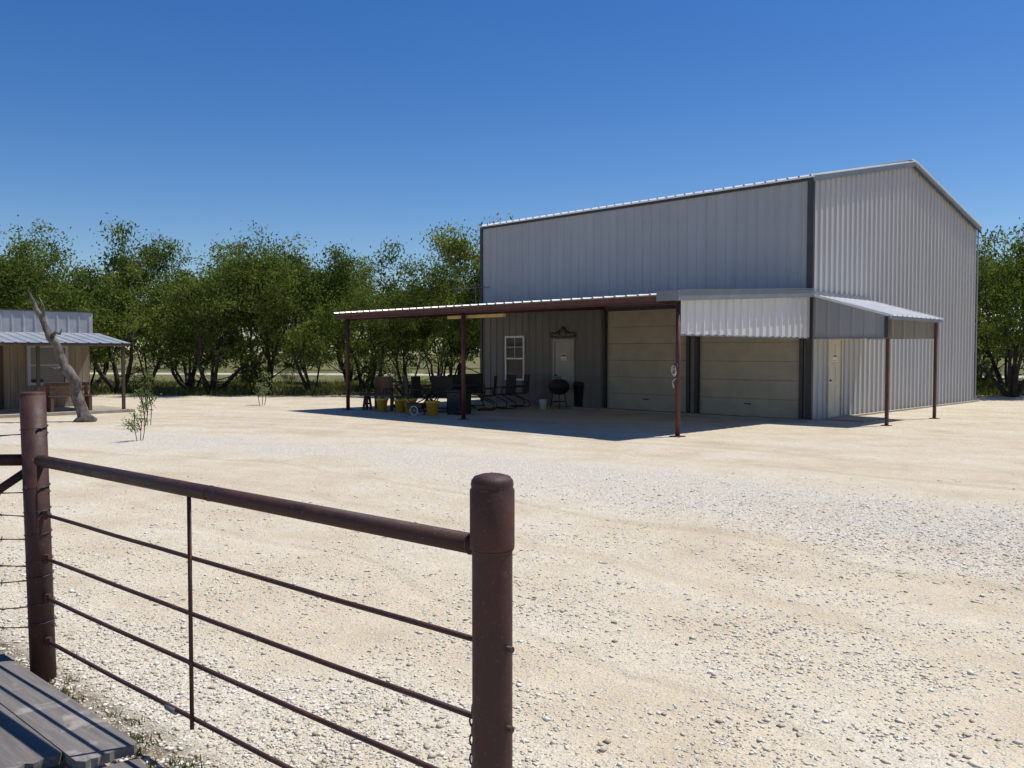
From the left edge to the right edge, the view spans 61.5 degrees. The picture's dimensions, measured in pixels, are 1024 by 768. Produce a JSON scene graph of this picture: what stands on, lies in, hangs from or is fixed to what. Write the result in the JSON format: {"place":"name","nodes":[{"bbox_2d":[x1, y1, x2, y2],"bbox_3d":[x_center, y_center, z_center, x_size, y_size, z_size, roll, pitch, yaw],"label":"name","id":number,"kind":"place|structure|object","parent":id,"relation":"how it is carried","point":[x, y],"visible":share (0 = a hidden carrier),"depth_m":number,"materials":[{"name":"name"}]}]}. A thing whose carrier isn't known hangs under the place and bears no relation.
{"place":"outdoors","nodes":[
{"label":"outdoors","id":0,"kind":"place"},
{"bbox_2d":[447,374,460,389],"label":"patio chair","id":1,"kind":"object","parent":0,"point":[456,379],"visible":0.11,"depth_m":27.16,"materials":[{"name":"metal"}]},
{"bbox_2d":[0,354,1023,767],"bbox_3d":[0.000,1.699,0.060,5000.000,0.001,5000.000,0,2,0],"label":"ground","id":2,"kind":"structure","parent":0,"point":[966,454],"depth_m":6.71,"materials":[{"name":"beige gravel"}]},
{"bbox_2d":[0,215,83,308],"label":"mesquite tree","id":3,"kind":"object","parent":2,"relation":"on","point":[21,244],"visible":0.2,"depth_m":36.16,"materials":[{"name":"green plant"}]},
{"bbox_2d":[27,289,97,421],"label":"dead tree trunk","id":4,"kind":"object","parent":2,"relation":"on","point":[66,370],"visible":0.98,"depth_m":21.41,"materials":[{"name":"grey wood"}]},
{"bbox_2d":[0,241,127,346],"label":"mesquite tree","id":5,"kind":"object","parent":2,"relation":"on","point":[17,302],"visible":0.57,"depth_m":34.59,"materials":[{"name":"green plant"}]},
{"bbox_2d":[0,308,134,417],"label":"porch cabin","id":6,"kind":"object","parent":2,"relation":"on","point":[27,357],"visible":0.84,"depth_m":25.26,"materials":[{"name":"brown wood"}]},
{"bbox_2d":[0,341,3,408],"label":"door","id":7,"kind":"structure","parent":6,"relation":"in","point":[1,347],"depth_m":24.89,"materials":[{"name":"brown wood"}]},
{"bbox_2d":[27,346,68,385],"bbox_3d":[-13.891,-0.567,25.762,0.070,1.200,1.130,2,3,45],"label":"window","id":8,"kind":"structure","parent":6,"relation":"in","point":[47,358],"depth_m":25.71,"materials":[{"name":"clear glass"}]},
{"bbox_2d":[43,382,93,411],"bbox_3d":[-12.416,0.361,24.144,0.405,0.800,1.200,2,3,45],"label":"wooden bench","id":9,"kind":"object","parent":6,"relation":"on","point":[50,399],"visible":0.83,"depth_m":24.07,"materials":[{"name":"brown wood"}]},
{"bbox_2d":[0,651,147,767],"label":"plank deck","id":10,"kind":"structure","parent":2,"relation":"on","point":[44,724],"depth_m":3.56,"materials":[{"name":"grey wood"}]},
{"bbox_2d":[7,227,146,386],"bbox_3d":[-21.366,-3.317,39.919,7.669,7.442,7.424,0,2,-9],"label":"mesquite tree","id":11,"kind":"object","parent":2,"relation":"on","point":[105,370],"visible":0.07,"depth_m":39.22,"materials":[{"name":"green plant"}]},
{"bbox_2d":[29,213,196,392],"bbox_3d":[-17.210,-3.327,36.191,5.831,7.770,7.966,0,2,1],"label":"mesquite tree","id":12,"kind":"object","parent":2,"relation":"on","point":[151,261],"visible":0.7,"depth_m":36.45,"materials":[{"name":"green plant"}]},
{"bbox_2d":[49,674,204,767],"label":"weeds","id":13,"kind":"object","parent":2,"relation":"on","point":[63,690],"visible":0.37,"depth_m":3.78,"materials":[{"name":"green plant"}]},
{"bbox_2d":[121,396,153,440],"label":"sapling","id":14,"kind":"object","parent":2,"relation":"on","point":[141,419],"visible":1,"depth_m":16.71,"materials":[{"name":"green plant"}]},
{"bbox_2d":[125,370,161,425],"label":"sapling","id":15,"kind":"object","parent":2,"relation":"on","point":[145,395],"visible":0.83,"depth_m":20.37,"materials":[{"name":"green plant"}]},
{"bbox_2d":[100,257,190,381],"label":"mesquite tree","id":16,"kind":"object","parent":2,"relation":"on","point":[153,347],"visible":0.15,"depth_m":50.79,"materials":[{"name":"green plant"}]},
{"bbox_2d":[128,250,240,387],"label":"mesquite tree","id":17,"kind":"object","parent":2,"relation":"on","point":[187,381],"visible":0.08,"depth_m":41.65,"materials":[{"name":"green plant"}]},
{"bbox_2d":[130,255,265,389],"bbox_3d":[-12.774,-2.803,38.669,6.614,6.472,6.403,1,2,19],"label":"mesquite tree","id":18,"kind":"object","parent":2,"relation":"on","point":[204,361],"visible":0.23,"depth_m":37.62,"materials":[{"name":"green plant"}]},
{"bbox_2d":[143,246,308,393],"bbox_3d":[-11.742,-2.525,36.199,7.578,6.090,6.305,-2,3,-45],"label":"mesquite tree","id":19,"kind":"object","parent":2,"relation":"on","point":[195,297],"visible":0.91,"depth_m":35.12,"materials":[{"name":"green plant"}]},
{"bbox_2d":[0,392,514,767],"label":"pipe fence","id":20,"kind":"object","parent":2,"relation":"on","point":[487,542],"visible":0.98,"depth_m":2.98,"materials":[{"name":"metal"}]},
{"bbox_2d":[190,251,326,380],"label":"mesquite tree","id":21,"kind":"object","parent":2,"relation":"on","point":[204,271],"visible":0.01,"depth_m":49.28,"materials":[{"name":"green plant"}]},
{"bbox_2d":[198,233,319,386],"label":"mesquite tree","id":22,"kind":"object","parent":2,"relation":"on","point":[218,256],"visible":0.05,"depth_m":40.72,"materials":[{"name":"green plant"}]},
{"bbox_2d":[253,371,273,404],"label":"sapling","id":23,"kind":"object","parent":2,"relation":"on","point":[262,387],"visible":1,"depth_m":28.29,"materials":[{"name":"green plant"}]},
{"bbox_2d":[198,220,339,390],"bbox_3d":[-10.793,-3.196,37.655,5.592,7.345,6.076,-2,3,-40],"label":"mesquite tree","id":24,"kind":"object","parent":2,"relation":"on","point":[255,270],"visible":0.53,"depth_m":36.60,"materials":[{"name":"green plant"}]},
{"bbox_2d":[249,247,378,393],"bbox_3d":[-8.227,-2.699,36.730,5.665,6.346,6.818,-1,2,-25],"label":"mesquite tree","id":25,"kind":"object","parent":2,"relation":"on","point":[315,315],"visible":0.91,"depth_m":35.26,"materials":[{"name":"green plant"}]},
{"bbox_2d":[282,236,437,391],"bbox_3d":[-6.595,-2.915,37.642,7.406,6.734,5.470,-1,2,-25],"label":"mesquite tree","id":26,"kind":"object","parent":2,"relation":"on","point":[342,269],"visible":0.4,"depth_m":37.08,"materials":[{"name":"green plant"}]},
{"bbox_2d":[303,251,429,381],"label":"mesquite tree","id":27,"kind":"object","parent":2,"relation":"on","point":[341,363],"visible":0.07,"depth_m":49.45,"materials":[{"name":"green plant"}]},
{"bbox_2d":[325,256,428,386],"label":"mesquite tree","id":28,"kind":"object","parent":2,"relation":"on","point":[339,348],"visible":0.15,"depth_m":42.30,"materials":[{"name":"green plant"}]},
{"bbox_2d":[364,376,392,409],"bbox_3d":[-4.053,0.272,26.217,0.640,0.990,0.660,1,2,20],"label":"wooden armchair","id":29,"kind":"object","parent":2,"relation":"on","point":[378,385],"visible":0.73,"depth_m":26.44,"materials":[{"name":"brown wood"}]},
{"bbox_2d":[360,394,401,411],"bbox_3d":[-3.900,0.562,25.636,1.500,0.459,0.360,2,3,38],"label":"wooden bench","id":30,"kind":"object","parent":2,"relation":"on","point":[370,402],"visible":0.82,"depth_m":25.59,"materials":[{"name":"brown wood"}]},
{"bbox_2d":[375,395,388,411],"bbox_3d":[-3.780,0.558,25.036,0.392,0.501,0.392,0,2,0],"label":"yellow flower pot","id":31,"kind":"object","parent":2,"relation":"on","point":[382,401],"visible":1,"depth_m":24.92,"materials":[{"name":"plastic"}]},
{"bbox_2d":[394,396,404,412],"bbox_3d":[-3.220,0.574,24.786,0.384,0.489,0.384,0,2,0],"label":"yellow flower pot","id":32,"kind":"object","parent":2,"relation":"on","point":[399,405],"visible":0.84,"depth_m":24.67,"materials":[{"name":"plastic"}]},
{"bbox_2d":[338,272,467,392],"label":"mesquite tree","id":33,"kind":"object","parent":2,"relation":"on","point":[402,325],"visible":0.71,"depth_m":35.10,"materials":[{"name":"green plant"}]},
{"bbox_2d":[403,394,417,413],"bbox_3d":[-2.880,0.565,24.335,0.423,0.538,0.423,0,2,0],"label":"yellow flower pot","id":34,"kind":"object","parent":2,"relation":"on","point":[412,400],"visible":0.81,"depth_m":24.22,"materials":[{"name":"ceramic"}]},
{"bbox_2d":[399,391,426,414],"bbox_3d":[-2.750,0.524,23.831,0.743,0.660,0.428,1,2,20],"label":"hand cart","id":35,"kind":"object","parent":2,"relation":"on","point":[414,406],"visible":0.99,"depth_m":23.68,"materials":[{"name":"plastic"}]},
{"bbox_2d":[402,375,423,398],"bbox_3d":[-3.010,0.242,26.221,0.552,1.020,0.616,-1,2,-20],"label":"patio chair","id":36,"kind":"object","parent":2,"relation":"on","point":[405,385],"visible":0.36,"depth_m":26.09,"materials":[{"name":"metal"}]},
{"bbox_2d":[393,384,438,407],"bbox_3d":[-3.000,0.398,26.631,1.600,0.742,0.717,2,3,45],"label":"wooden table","id":37,"kind":"object","parent":2,"relation":"on","point":[409,385],"visible":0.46,"depth_m":26.55,"materials":[{"name":"brown wood"}]},
{"bbox_2d":[411,376,434,411],"bbox_3d":[-2.560,0.288,24.930,0.552,1.020,0.616,1,2,20],"label":"patio chair","id":38,"kind":"object","parent":2,"relation":"on","point":[417,389],"visible":0.72,"depth_m":24.93,"materials":[{"name":"metal"}]},
{"bbox_2d":[373,279,475,381],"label":"mesquite tree","id":39,"kind":"object","parent":2,"relation":"on","point":[454,346],"visible":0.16,"depth_m":40.92,"materials":[{"name":"green plant"}]},
{"bbox_2d":[425,397,439,415],"bbox_3d":[-2.170,0.607,23.436,0.408,0.518,0.408,0,2,0],"label":"yellow flower pot","id":40,"kind":"object","parent":2,"relation":"on","point":[432,407],"visible":1,"depth_m":23.31,"materials":[{"name":"plastic"}]},
{"bbox_2d":[392,250,479,375],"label":"mesquite tree","id":41,"kind":"object","parent":2,"relation":"on","point":[451,298],"visible":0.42,"depth_m":35.88,"materials":[{"name":"green plant"}]},
{"bbox_2d":[406,300,477,375],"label":"mesquite tree","id":42,"kind":"object","parent":2,"relation":"on","point":[424,353],"visible":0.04,"depth_m":51.98,"materials":[{"name":"green plant"}]},
{"bbox_2d":[431,376,455,408],"bbox_3d":[-2.055,0.253,25.916,0.616,1.020,0.552,1,2,30],"label":"patio chair","id":43,"kind":"object","parent":2,"relation":"on","point":[432,385],"visible":0.26,"depth_m":25.83,"materials":[{"name":"metal"}]},
{"bbox_2d":[434,376,457,411],"bbox_3d":[-1.904,0.288,24.936,0.616,1.020,0.552,-1,2,-20],"label":"patio chair","id":44,"kind":"object","parent":2,"relation":"on","point":[443,384],"visible":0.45,"depth_m":25.11,"materials":[{"name":"metal"}]},
{"bbox_2d":[445,390,472,414],"bbox_3d":[-1.480,0.515,24.034,0.560,0.660,0.560,2,3,40],"label":"storage bin","id":45,"kind":"object","parent":2,"relation":"on","point":[453,401],"visible":0.94,"depth_m":23.88,"materials":[{"name":"black plastic"}]},
{"bbox_2d":[411,213,512,373],"bbox_3d":[0.077,-3.193,35.300,7.726,7.557,5.656,-3,3,-53],"label":"mesquite tree","id":46,"kind":"object","parent":2,"relation":"on","point":[464,253],"visible":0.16,"depth_m":33.97,"materials":[{"name":"green plant"}]},
{"bbox_2d":[454,318,479,361],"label":"mesquite tree","id":47,"kind":"object","parent":2,"relation":"on","point":[467,358],"depth_m":44.59,"materials":[{"name":"green plant"}]},
{"bbox_2d":[454,385,481,407],"bbox_3d":[-1.500,0.403,26.431,1.200,0.727,1.200,0,2,0],"label":"patio table","id":48,"kind":"object","parent":2,"relation":"on","point":[468,386],"visible":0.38,"depth_m":26.25,"materials":[{"name":"metal"}]},
{"bbox_2d":[466,374,485,405],"bbox_3d":[-1.202,0.181,27.935,0.616,1.020,0.552,0,2,-10],"label":"patio chair","id":49,"kind":"object","parent":2,"relation":"on","point":[474,379],"visible":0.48,"depth_m":28.14,"materials":[{"name":"metal"}]},
{"bbox_2d":[477,376,496,410],"bbox_3d":[-0.739,0.264,25.625,0.552,1.020,0.616,0,2,5],"label":"patio chair","id":50,"kind":"object","parent":2,"relation":"on","point":[493,388],"visible":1,"depth_m":25.36,"materials":[{"name":"metal"}]},
{"bbox_2d":[492,375,516,408],"bbox_3d":[-0.241,0.235,26.430,0.552,1.020,0.616,-1,2,-30],"label":"patio chair","id":51,"kind":"object","parent":2,"relation":"on","point":[510,387],"visible":0.89,"depth_m":26.47,"materials":[{"name":"metal"}]},
{"bbox_2d":[342,303,685,436],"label":"canopy posts","id":52,"kind":"object","parent":2,"relation":"on","point":[677,376],"visible":1,"depth_m":22.07,"materials":[{"name":"brown metal"}]},
{"bbox_2d":[453,286,488,303],"bbox_3d":[-1.318,-2.906,29.618,1.428,0.900,0.905,0,2,0],"label":"tv antenna","id":53,"kind":"object","parent":52,"relation":"attached to","point":[475,290],"visible":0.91,"depth_m":29.59,"materials":[{"name":"grey metal"}]},
{"bbox_2d":[337,296,680,319],"bbox_3d":[1.034,-2.053,23.695,5.794,0.616,12.190,-2,3,-45],"label":"canopy frame","id":54,"kind":"object","parent":52,"relation":"on","point":[488,311],"visible":0.83,"depth_m":21.75,"materials":[{"name":"brown metal"}]},
{"bbox_2d":[333,293,655,312],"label":"canopy roof","id":55,"kind":"structure","parent":54,"relation":"on","point":[603,297],"depth_m":20.95,"materials":[{"name":"metal"}]},
{"bbox_2d":[656,288,815,300],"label":"canopy rake trim","id":56,"kind":"structure","parent":54,"relation":"attached to","point":[691,294],"depth_m":18.53,"materials":[{"name":"grey metal"}]},
{"bbox_2d":[680,297,809,338],"bbox_3d":[5.416,-1.610,19.409,0.061,1.116,5.630,2,3,45],"label":"canopy end skirt","id":57,"kind":"object","parent":54,"relation":"attached to","point":[774,318],"visible":0.81,"depth_m":19.27,"materials":[{"name":"silver metal"}]},
{"bbox_2d":[671,363,677,387],"bbox_3d":[3.297,-0.171,17.482,0.145,0.503,0.061,2,3,45],"label":"hose bundle","id":58,"kind":"object","parent":52,"relation":"attached to","point":[674,366],"visible":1,"depth_m":17.47,"materials":[{"name":"white plastic"}]},
{"bbox_2d":[509,374,529,406],"bbox_3d":[0.231,0.203,27.327,0.552,1.020,0.616,-1,2,-15],"label":"patio chair","id":59,"kind":"object","parent":2,"relation":"on","point":[525,385],"visible":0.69,"depth_m":27.28,"materials":[{"name":"metal"}]},
{"bbox_2d":[539,396,546,408],"bbox_3d":[0.950,0.551,26.336,0.280,0.423,0.280,0,2,0],"label":"bucket","id":60,"kind":"object","parent":2,"relation":"on","point":[542,403],"visible":1,"depth_m":26.25,"materials":[{"name":"white plastic"}]},
{"bbox_2d":[90,348,1022,391],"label":"underbrush","id":61,"kind":"object","parent":2,"relation":"on","point":[251,379],"visible":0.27,"depth_m":38.98,"materials":[{"name":"green plant"}]},
{"bbox_2d":[90,313,1023,369],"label":"distant tree line","id":62,"kind":"object","parent":2,"relation":"on","point":[153,343],"visible":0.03,"depth_m":91.84,"materials":[{"name":"green plant"}]},
{"bbox_2d":[473,393,978,421],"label":"slab","id":63,"kind":"structure","parent":2,"relation":"on","point":[855,418],"depth_m":23.69,"materials":[{"name":"concrete"}]},
{"bbox_2d":[548,377,569,408],"bbox_3d":[1.450,0.268,26.626,0.670,0.974,0.670,0,2,0],"label":"kettle grill","id":64,"kind":"object","parent":63,"relation":"on","point":[560,386],"visible":1,"depth_m":26.40,"materials":[{"name":"black metal"}]},
{"bbox_2d":[571,382,583,406],"bbox_3d":[2.200,0.316,27.028,0.616,0.845,0.616,2,3,39],"label":"trash can","id":65,"kind":"object","parent":63,"relation":"on","point":[578,388],"visible":0.55,"depth_m":26.80,"materials":[{"name":"black plastic"}]},
{"bbox_2d":[483,167,976,418],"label":"walls","id":66,"kind":"structure","parent":63,"relation":"on","point":[905,238],"depth_m":25.46,"materials":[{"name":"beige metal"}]},
{"bbox_2d":[505,336,524,380],"bbox_3d":[0.110,-0.866,28.813,0.900,1.480,0.100,2,3,45],"label":"window","id":67,"kind":"structure","parent":66,"relation":"attached to","point":[514,355],"depth_m":28.79,"materials":[{"name":"white plastic"}]},
{"bbox_2d":[550,326,575,337],"bbox_3d":[1.595,-1.654,27.200,0.100,0.370,1.075,-2,3,-45],"label":"door ornament","id":68,"kind":"object","parent":66,"relation":"attached to","point":[558,332],"depth_m":27.18,"materials":[{"name":"metal"}]},
{"bbox_2d":[553,339,574,405],"bbox_3d":[1.627,-0.346,27.279,0.130,2.150,0.880,-2,3,-45],"label":"entry door","id":69,"kind":"structure","parent":66,"relation":"attached to","point":[564,359],"depth_m":27.24,"materials":[{"name":"paint"}]},
{"bbox_2d":[477,159,915,227],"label":"roof","id":70,"kind":"structure","parent":66,"relation":"on","point":[682,195],"depth_m":24.78,"materials":[{"name":"silver metal"}]},
{"bbox_2d":[826,339,842,417],"bbox_3d":[8.426,-0.159,22.435,0.850,2.120,0.130,-2,3,-45],"label":"side door","id":71,"kind":"structure","parent":66,"relation":"attached to","point":[834,399],"depth_m":22.46,"materials":[{"name":"paint"}]},
{"bbox_2d":[815,291,939,318],"bbox_3d":[9.310,-1.990,21.867,1.970,0.660,3.470,2,3,45],"label":"lean to roof","id":72,"kind":"object","parent":66,"relation":"attached to","point":[866,302],"visible":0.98,"depth_m":21.90,"materials":[{"name":"silver metal"}]},
{"bbox_2d":[812,294,943,339],"bbox_3d":[9.333,-1.688,21.866,1.937,1.113,3.445,2,3,45],"label":"lean to skirts","id":73,"kind":"object","parent":66,"relation":"attached to","point":[833,319],"visible":0.86,"depth_m":21.02,"materials":[{"name":"grey metal"}]},
{"bbox_2d":[480,161,982,419],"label":"trim","id":74,"kind":"structure","parent":63,"relation":"on","point":[942,191],"depth_m":23.82,"materials":[{"name":"metal"}]},
{"bbox_2d":[607,309,685,411],"bbox_3d":[3.920,-0.679,25.117,2.880,2.970,0.067,2,3,45],"label":"garage door","id":75,"kind":"structure","parent":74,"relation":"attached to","point":[629,351],"depth_m":25.17,"materials":[{"name":"paint"}]},
{"bbox_2d":[700,336,798,418],"bbox_3d":[6.257,-0.596,22.782,0.067,2.970,2.970,-2,3,-45],"label":"garage door","id":76,"kind":"structure","parent":74,"relation":"attached to","point":[756,369],"depth_m":22.76,"materials":[{"name":"paint"}]},
{"bbox_2d":[881,320,939,425],"bbox_3d":[9.902,-0.298,21.282,0.200,2.480,3.315,2,3,45],"label":"lean to posts","id":77,"kind":"object","parent":2,"relation":"on","point":[887,369],"visible":1,"depth_m":20.21,"materials":[{"name":"brown metal"}]},
{"bbox_2d":[974,251,1022,383],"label":"mesquite tree","id":78,"kind":"object","parent":2,"relation":"on","point":[1000,353],"visible":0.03,"depth_m":47.62,"materials":[{"name":"green plant"}]},
{"bbox_2d":[974,223,1023,396],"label":"mesquite tree","id":79,"kind":"object","parent":2,"relation":"on","point":[1016,279],"visible":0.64,"depth_m":33.49,"materials":[{"name":"green plant"}]},
{"bbox_2d":[975,217,1023,387],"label":"mesquite tree","id":80,"kind":"object","parent":2,"relation":"on","point":[988,354],"visible":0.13,"depth_m":39.77,"materials":[{"name":"green plant"}]},
{"bbox_2d":[1003,244,1023,326],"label":"mesquite tree","id":81,"kind":"object","parent":2,"relation":"on","point":[1017,265],"visible":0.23,"depth_m":34.63,"materials":[{"name":"green plant"}]},
{"bbox_2d":[0,0,1023,353],"label":"sky","id":82,"kind":"structure","parent":0,"point":[365,123],"materials":[{"name":"blue"}]},
{"bbox_2d":[90,377,1023,395],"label":"grass","id":83,"kind":"structure","parent":0,"point":[330,388],"depth_m":36.88,"materials":[{"name":"green plant"}]}
]}

